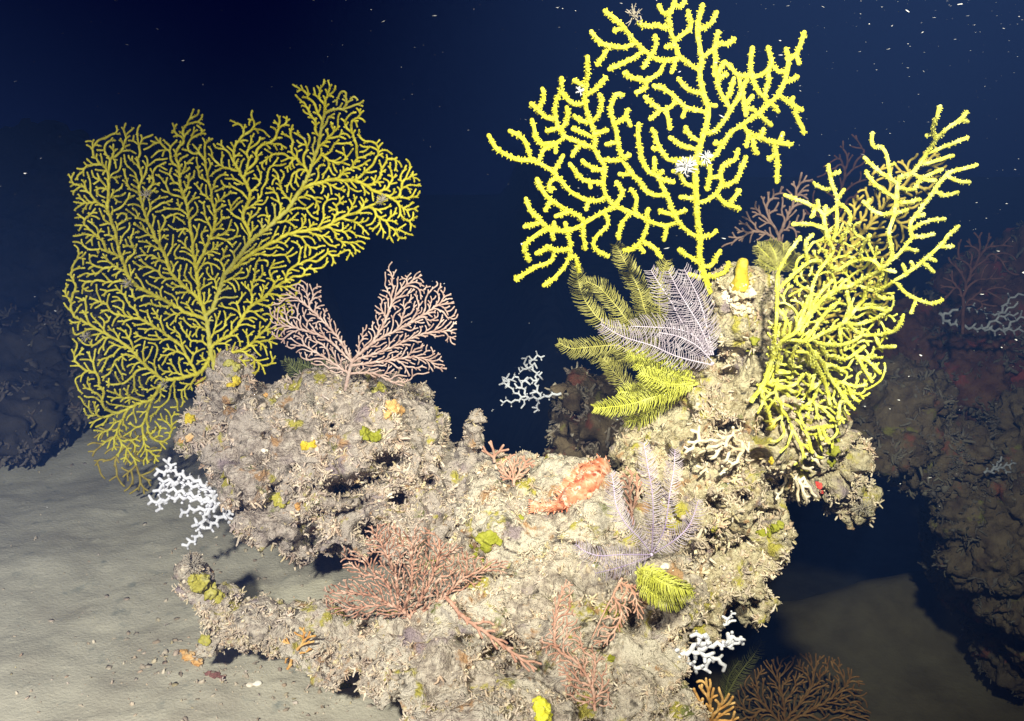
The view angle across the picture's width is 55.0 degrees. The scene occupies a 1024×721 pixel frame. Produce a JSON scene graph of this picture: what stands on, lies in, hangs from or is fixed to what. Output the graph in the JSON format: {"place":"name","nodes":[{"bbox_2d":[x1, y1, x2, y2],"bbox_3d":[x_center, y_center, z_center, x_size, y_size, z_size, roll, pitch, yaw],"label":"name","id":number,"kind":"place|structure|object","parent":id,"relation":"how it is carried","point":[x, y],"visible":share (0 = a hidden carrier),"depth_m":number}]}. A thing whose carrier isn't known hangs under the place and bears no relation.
{"place":"outdoors","nodes":[
{"label":"outdoors","id":0,"kind":"place"},
{"bbox_2d":[0,141,1023,720],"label":"seabed","id":1,"kind":"structure","parent":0,"point":[874,615],"depth_m":6.87},
{"bbox_2d":[0,286,150,467],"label":"boulder","id":2,"kind":"object","parent":1,"relation":"on","point":[42,406],"visible":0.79,"depth_m":3.23},
{"bbox_2d":[87,427,163,493],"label":"sea fan","id":3,"kind":"object","parent":1,"relation":"on","point":[115,457],"visible":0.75,"depth_m":2.54},
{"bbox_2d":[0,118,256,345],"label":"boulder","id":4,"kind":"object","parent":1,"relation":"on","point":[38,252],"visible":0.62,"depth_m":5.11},
{"bbox_2d":[179,649,202,666],"bbox_3d":[-0.656,0.606,2.006,0.030,0.023,0.085,-16,24,-40],"label":"sponge","id":5,"kind":"object","parent":1,"relation":"on","point":[187,655],"visible":0.97,"depth_m":2.00},
{"bbox_2d":[0,439,408,720],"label":"rubble","id":6,"kind":"object","parent":1,"relation":"on","point":[175,653],"visible":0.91,"depth_m":1.97},
{"bbox_2d":[204,670,225,680],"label":"sponge","id":7,"kind":"object","parent":1,"relation":"on","point":[213,675],"visible":1,"depth_m":1.94},
{"bbox_2d":[246,680,261,686],"bbox_3d":[-0.505,0.633,1.924,0.031,0.009,0.018,-7,19,-21],"label":"shell","id":8,"kind":"object","parent":1,"relation":"on","point":[256,683],"visible":1,"depth_m":1.92},
{"bbox_2d":[339,682,351,689],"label":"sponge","id":9,"kind":"object","parent":1,"relation":"on","point":[344,685],"visible":0.91,"depth_m":1.93},
{"bbox_2d":[171,262,884,720],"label":"rock outcrop","id":10,"kind":"object","parent":1,"relation":"on","point":[413,468],"visible":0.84,"depth_m":1.92},
{"bbox_2d":[178,433,193,442],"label":"sponge","id":11,"kind":"object","parent":10,"relation":"on","point":[189,437],"visible":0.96,"depth_m":2.12},
{"bbox_2d":[184,413,195,423],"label":"sponge","id":12,"kind":"object","parent":10,"relation":"on","point":[189,418],"visible":1,"depth_m":2.13},
{"bbox_2d":[147,457,235,549],"bbox_3d":[-0.676,0.311,2.099,0.207,0.223,0.065,0,18,0],"label":"lace coral","id":13,"kind":"object","parent":10,"relation":"on","point":[209,491],"visible":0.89,"depth_m":2.09},
{"bbox_2d":[179,551,204,575],"bbox_3d":[-0.605,0.384,1.860,0.047,0.046,0.048,0,18,0],"label":"hydroid","id":14,"kind":"object","parent":10,"relation":"on","point":[192,563],"visible":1,"depth_m":1.86},
{"bbox_2d":[195,376,205,386],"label":"sponge","id":15,"kind":"object","parent":10,"relation":"on","point":[198,379],"visible":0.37,"depth_m":2.20},
{"bbox_2d":[198,634,210,645],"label":"sponge","id":16,"kind":"object","parent":10,"relation":"on","point":[202,639],"visible":1,"depth_m":1.88},
{"bbox_2d":[187,572,228,603],"bbox_3d":[-0.583,0.436,1.882,0.072,0.081,0.044,-11,21,-30],"label":"sponge","id":17,"kind":"object","parent":10,"relation":"on","point":[202,583],"visible":1,"depth_m":1.87},
{"bbox_2d":[222,359,240,371],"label":"sponge","id":18,"kind":"object","parent":10,"relation":"on","point":[232,363],"visible":1,"depth_m":2.13},
{"bbox_2d":[226,375,240,386],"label":"sponge","id":19,"kind":"object","parent":10,"relation":"on","point":[236,379],"visible":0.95,"depth_m":2.12},
{"bbox_2d":[62,79,420,465],"bbox_3d":[-0.573,-0.148,2.073,0.770,0.863,0.249,0,18,0],"label":"sea fan","id":20,"kind":"object","parent":10,"relation":"on","point":[231,268],"visible":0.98,"depth_m":2.02},
{"bbox_2d":[80,331,92,342],"bbox_3d":[-0.909,-0.051,2.096,0.024,0.024,0.020,0,18,0],"label":"hydroid","id":21,"kind":"object","parent":20,"relation":"attached to","point":[85,336],"visible":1,"depth_m":2.10},
{"bbox_2d":[120,277,132,288],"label":"hydroid","id":22,"kind":"object","parent":20,"relation":"attached to","point":[127,283],"visible":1,"depth_m":2.05},
{"bbox_2d":[139,188,152,199],"bbox_3d":[-0.731,-0.333,1.967,0.025,0.024,0.025,0,18,0],"label":"hydroid","id":23,"kind":"object","parent":20,"relation":"attached to","point":[145,194],"visible":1,"depth_m":1.97},
{"bbox_2d":[158,379,167,388],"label":"hydroid","id":24,"kind":"object","parent":20,"relation":"attached to","point":[163,383],"visible":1,"depth_m":2.16},
{"bbox_2d":[376,194,388,205],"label":"hydroid","id":25,"kind":"object","parent":20,"relation":"attached to","point":[382,198],"visible":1,"depth_m":1.96},
{"bbox_2d":[268,492,290,507],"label":"sponge","id":26,"kind":"object","parent":10,"relation":"on","point":[275,497],"visible":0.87,"depth_m":2.01},
{"bbox_2d":[294,502,300,510],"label":"sponge","id":27,"kind":"object","parent":10,"relation":"on","point":[297,505],"visible":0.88,"depth_m":2.02},
{"bbox_2d":[282,627,315,669],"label":"sea fan","id":28,"kind":"object","parent":10,"relation":"on","point":[286,641],"visible":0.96,"depth_m":1.80},
{"bbox_2d":[280,356,334,378],"bbox_3d":[-0.450,0.044,2.261,0.142,0.132,0.085,5,19,15],"label":"feather star","id":29,"kind":"object","parent":10,"relation":"on","point":[301,367],"visible":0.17,"depth_m":2.24},
{"bbox_2d":[300,440,316,450],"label":"sponge","id":30,"kind":"object","parent":10,"relation":"on","point":[305,445],"visible":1,"depth_m":2.00},
{"bbox_2d":[304,390,315,406],"bbox_3d":[-0.428,0.083,2.114,0.045,0.044,0.052,-6,19,-18],"label":"hydroid","id":31,"kind":"object","parent":10,"relation":"on","point":[310,400],"visible":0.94,"depth_m":2.11},
{"bbox_2d":[269,262,457,390],"bbox_3d":[-0.301,-0.065,2.017,0.389,0.281,0.048,2,18,6],"label":"sea fan","id":32,"kind":"object","parent":10,"relation":"on","point":[350,359],"visible":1,"depth_m":2.01},
{"bbox_2d":[359,426,382,441],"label":"sponge","id":33,"kind":"object","parent":10,"relation":"on","point":[366,434],"visible":1,"depth_m":2.00},
{"bbox_2d":[370,381,387,392],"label":"sponge","id":34,"kind":"object","parent":10,"relation":"on","point":[381,386],"visible":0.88,"depth_m":2.15},
{"bbox_2d":[383,399,405,418],"bbox_3d":[-0.250,0.105,2.081,0.034,0.053,0.101,5,19,15],"label":"sponge","id":35,"kind":"object","parent":10,"relation":"on","point":[393,406],"visible":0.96,"depth_m":2.06},
{"bbox_2d":[323,523,507,619],"bbox_3d":[-0.181,0.386,1.750,0.337,0.276,0.131,3,18,10],"label":"sea fan","id":36,"kind":"object","parent":10,"relation":"on","point":[398,606],"visible":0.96,"depth_m":1.77},
{"bbox_2d":[469,530,502,561],"bbox_3d":[-0.058,0.355,1.890,0.090,0.072,0.036,15,23,38],"label":"sponge","id":37,"kind":"object","parent":10,"relation":"on","point":[486,540],"visible":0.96,"depth_m":1.87},
{"bbox_2d":[445,596,541,672],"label":"sea fan","id":38,"kind":"object","parent":10,"relation":"on","point":[466,619],"visible":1,"depth_m":1.67},
{"bbox_2d":[481,440,508,462],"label":"sea fan","id":39,"kind":"object","parent":10,"relation":"on","point":[494,455],"visible":1,"depth_m":2.07},
{"bbox_2d":[496,454,534,486],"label":"sea fan","id":40,"kind":"object","parent":10,"relation":"on","point":[513,471],"visible":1,"depth_m":1.99},
{"bbox_2d":[532,695,552,720],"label":"sponge","id":41,"kind":"object","parent":10,"relation":"on","point":[540,710],"visible":1,"depth_m":1.61},
{"bbox_2d":[528,453,611,513],"bbox_3d":[0.141,0.249,1.931,0.202,0.096,0.115,-12,22,-33],"label":"scorpion fish","id":42,"kind":"object","parent":10,"relation":"on","point":[582,481],"visible":0.85,"depth_m":1.90},
{"bbox_2d":[539,579,612,710],"bbox_3d":[0.105,0.468,1.599,0.123,0.214,0.047,12,22,33],"label":"sea fan","id":43,"kind":"object","parent":10,"relation":"on","point":[556,646],"visible":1,"depth_m":1.60},
{"bbox_2d":[607,654,614,662],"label":"sponge","id":44,"kind":"object","parent":10,"relation":"on","point":[610,658],"visible":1,"depth_m":1.70},
{"bbox_2d":[555,240,673,403],"bbox_3d":[0.230,-0.085,2.190,0.263,0.387,0.093,8,20,23],"label":"feather star","id":45,"kind":"object","parent":10,"relation":"on","point":[607,364],"visible":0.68,"depth_m":2.18},
{"bbox_2d":[591,577,644,646],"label":"sea fan","id":46,"kind":"object","parent":10,"relation":"on","point":[633,592],"visible":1,"depth_m":1.69},
{"bbox_2d":[616,466,642,524],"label":"sea fan","id":47,"kind":"object","parent":10,"relation":"on","point":[635,503],"visible":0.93,"depth_m":1.84},
{"bbox_2d":[572,441,704,580],"bbox_3d":[0.212,0.262,1.712,0.286,0.257,0.109,-9,20,-26],"label":"feather star","id":48,"kind":"object","parent":10,"relation":"on","point":[652,528],"visible":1,"depth_m":1.71},
{"bbox_2d":[590,347,698,429],"bbox_3d":[0.262,0.079,1.955,0.158,0.194,0.172,12,21,32],"label":"feather star","id":49,"kind":"object","parent":10,"relation":"on","point":[678,385],"visible":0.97,"depth_m":1.96},
{"bbox_2d":[486,0,807,296],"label":"sea fan","id":50,"kind":"object","parent":10,"relation":"on","point":[694,185],"visible":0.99,"depth_m":1.84},
{"bbox_2d":[576,86,584,95],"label":"hydroid","id":51,"kind":"object","parent":50,"relation":"attached to","point":[580,90],"visible":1,"depth_m":1.77},
{"bbox_2d":[625,4,641,25],"bbox_3d":[0.213,-0.607,1.726,0.033,0.038,0.036,10,20,27],"label":"hydroid","id":52,"kind":"object","parent":50,"relation":"attached to","point":[633,14],"visible":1,"depth_m":1.73},
{"bbox_2d":[674,155,697,176],"bbox_3d":[0.324,-0.361,1.829,0.042,0.041,0.040,0,18,0],"label":"hydroid","id":53,"kind":"object","parent":50,"relation":"attached to","point":[684,166],"visible":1,"depth_m":1.82},
{"bbox_2d":[699,151,713,166],"bbox_3d":[0.359,-0.376,1.825,0.026,0.031,0.026,0,18,0],"label":"hydroid","id":54,"kind":"object","parent":50,"relation":"attached to","point":[707,156],"visible":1,"depth_m":1.82},
{"bbox_2d":[596,264,720,370],"bbox_3d":[0.266,-0.077,1.898,0.281,0.204,0.101,-7,19,-20],"label":"feather star","id":55,"kind":"object","parent":10,"relation":"on","point":[700,342],"visible":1,"depth_m":1.92},
{"bbox_2d":[634,562,695,611],"bbox_3d":[0.269,0.387,1.700,0.110,0.094,0.119,0,18,0],"label":"feather star","id":56,"kind":"object","parent":10,"relation":"on","point":[647,576],"visible":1,"depth_m":1.68},
{"bbox_2d":[675,630,745,674],"bbox_3d":[0.344,0.519,1.735,0.130,0.105,0.049,0,18,0],"label":"lace coral","id":57,"kind":"object","parent":10,"relation":"on","point":[706,644],"visible":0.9,"depth_m":1.73},
{"bbox_2d":[710,525,717,538],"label":"sponge","id":58,"kind":"object","parent":10,"relation":"on","point":[713,530],"visible":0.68,"depth_m":1.84},
{"bbox_2d":[693,677,738,720],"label":"sea fan","id":59,"kind":"object","parent":10,"relation":"on","point":[721,706],"visible":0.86,"depth_m":1.70},
{"bbox_2d":[683,425,749,475],"bbox_3d":[0.386,0.181,1.884,0.114,0.102,0.110,-14,22,-36],"label":"branching coral","id":60,"kind":"object","parent":10,"relation":"on","point":[742,448],"visible":0.99,"depth_m":1.88},
{"bbox_2d":[721,610,735,629],"bbox_3d":[0.397,0.475,1.818,0.024,0.048,0.030,-17,25,-42],"label":"lace coral","id":61,"kind":"object","parent":10,"relation":"on","point":[727,623],"visible":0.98,"depth_m":1.81},
{"bbox_2d":[721,284,756,316],"bbox_3d":[0.452,-0.122,1.951,0.072,0.085,0.061,0,18,0],"label":"sponge","id":62,"kind":"object","parent":10,"relation":"on","point":[735,300],"visible":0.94,"depth_m":1.94},
{"bbox_2d":[730,258,749,291],"bbox_3d":[0.450,-0.170,1.931,0.042,0.062,0.040,0,18,0],"label":"tube sponge","id":63,"kind":"object","parent":10,"relation":"on","point":[741,273],"visible":1,"depth_m":1.92},
{"bbox_2d":[746,336,759,354],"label":"sponge","id":64,"kind":"object","parent":10,"relation":"on","point":[754,340],"visible":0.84,"depth_m":1.95},
{"bbox_2d":[758,456,773,464],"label":"sponge","id":65,"kind":"object","parent":10,"relation":"on","point":[771,461],"visible":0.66,"depth_m":1.93},
{"bbox_2d":[721,172,812,250],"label":"sea fan","id":66,"kind":"object","parent":10,"relation":"on","point":[770,222],"visible":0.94,"depth_m":2.36},
{"bbox_2d":[755,520,784,537],"bbox_3d":[0.506,0.327,1.924,0.055,0.044,0.021,15,23,38],"label":"sponge","id":67,"kind":"object","parent":10,"relation":"on","point":[777,527],"visible":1,"depth_m":1.92},
{"bbox_2d":[764,417,777,428],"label":"sponge","id":68,"kind":"object","parent":10,"relation":"on","point":[769,424],"visible":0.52,"depth_m":1.97},
{"bbox_2d":[752,237,801,273],"bbox_3d":[0.570,-0.228,2.149,0.122,0.078,0.082,-5,19,-14],"label":"feather star","id":69,"kind":"object","parent":10,"relation":"on","point":[770,253],"visible":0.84,"depth_m":2.15},
{"bbox_2d":[774,450,825,504],"bbox_3d":[0.577,0.234,1.966,0.098,0.132,0.118,5,19,14],"label":"branching coral","id":70,"kind":"object","parent":10,"relation":"on","point":[797,479],"visible":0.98,"depth_m":1.98},
{"bbox_2d":[756,350,847,465],"bbox_3d":[0.587,0.090,1.986,0.147,0.218,0.324,13,22,34],"label":"sea fan","id":71,"kind":"object","parent":10,"relation":"on","point":[785,414],"visible":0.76,"depth_m":1.95},
{"bbox_2d":[815,481,823,493],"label":"sponge","id":72,"kind":"object","parent":10,"relation":"on","point":[819,485],"visible":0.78,"depth_m":2.05},
{"bbox_2d":[826,438,840,467],"bbox_3d":[0.664,0.192,2.039,0.030,0.069,0.050,4,18,11],"label":"sponge","id":73,"kind":"object","parent":10,"relation":"on","point":[834,452],"visible":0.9,"depth_m":2.03},
{"bbox_2d":[850,496,873,516],"bbox_3d":[0.754,0.318,2.115,0.048,0.048,0.050,8,20,23],"label":"hydroid","id":74,"kind":"object","parent":10,"relation":"on","point":[861,507],"visible":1,"depth_m":2.11},
{"bbox_2d":[780,146,946,365],"bbox_3d":[0.707,-0.183,2.061,0.428,0.508,0.090,-8,19,-22],"label":"sea fan","id":75,"kind":"object","parent":10,"relation":"on","point":[872,222],"visible":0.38,"depth_m":2.04},
{"bbox_2d":[749,104,978,454],"bbox_3d":[0.688,-0.153,1.884,0.456,0.657,0.183,-4,18,-11],"label":"sea fan","id":76,"kind":"object","parent":10,"relation":"on","point":[803,322],"visible":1,"depth_m":1.87},
{"bbox_2d":[542,361,659,468],"bbox_3d":[0.370,0.324,2.956,0.582,0.637,0.493,0,18,0],"label":"boulder","id":77,"kind":"object","parent":1,"relation":"on","point":[577,428],"visible":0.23,"depth_m":2.81},
{"bbox_2d":[498,351,561,412],"bbox_3d":[0.051,0.059,2.757,0.178,0.186,0.067,0,18,0],"label":"lace coral","id":78,"kind":"object","parent":77,"relation":"on","point":[526,379],"visible":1,"depth_m":2.76},
{"bbox_2d":[721,638,765,698],"bbox_3d":[0.976,1.308,4.193,0.104,0.330,0.169,-11,21,-31],"label":"feathery coral","id":79,"kind":"object","parent":1,"relation":"on","point":[726,692],"visible":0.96,"depth_m":4.20},
{"bbox_2d":[732,652,870,720],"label":"sea fan","id":80,"kind":"object","parent":1,"relation":"on","point":[779,688],"visible":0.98,"depth_m":4.04},
{"bbox_2d":[803,134,866,279],"bbox_3d":[1.020,-0.481,3.108,0.195,0.466,0.064,0,18,0],"label":"sea fan","id":81,"kind":"object","parent":1,"relation":"on","point":[845,176],"visible":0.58,"depth_m":3.09},
{"bbox_2d":[805,220,1023,424],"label":"boulder","id":82,"kind":"object","parent":1,"relation":"on","point":[979,375],"visible":0.37,"depth_m":3.95},
{"bbox_2d":[940,232,1018,333],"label":"sea fan","id":83,"kind":"object","parent":82,"relation":"on","point":[970,276],"visible":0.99,"depth_m":3.27},
{"bbox_2d":[939,293,1023,335],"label":"lace coral","id":84,"kind":"object","parent":82,"relation":"on","point":[984,329],"visible":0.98,"depth_m":3.41},
{"bbox_2d":[917,387,1023,698],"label":"boulder","id":85,"kind":"object","parent":1,"relation":"on","point":[977,556],"visible":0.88,"depth_m":3.56},
{"bbox_2d":[820,353,1009,590],"bbox_3d":[1.479,0.492,3.750,1.076,1.071,0.578,-3,18,-10],"label":"boulder","id":86,"kind":"object","parent":85,"relation":"on","point":[919,432],"visible":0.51,"depth_m":3.49},
{"bbox_2d":[983,456,1016,474],"bbox_3d":[1.677,0.360,3.384,0.112,0.070,0.032,-2,18,-5],"label":"lace coral","id":87,"kind":"object","parent":85,"relation":"on","point":[996,468],"visible":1,"depth_m":3.38},
{"bbox_2d":[0,0,1023,194],"label":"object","id":88,"kind":"structure","parent":0,"point":[483,77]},
{"bbox_2d":[9,0,1023,501],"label":"marine snow","id":89,"kind":"structure","parent":0,"point":[699,128],"depth_m":1.72},
{"bbox_2d":[660,562,669,568],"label":"sponge","id":90,"kind":"object","parent":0,"point":[664,565],"visible":0.94,"depth_m":1.78}
]}

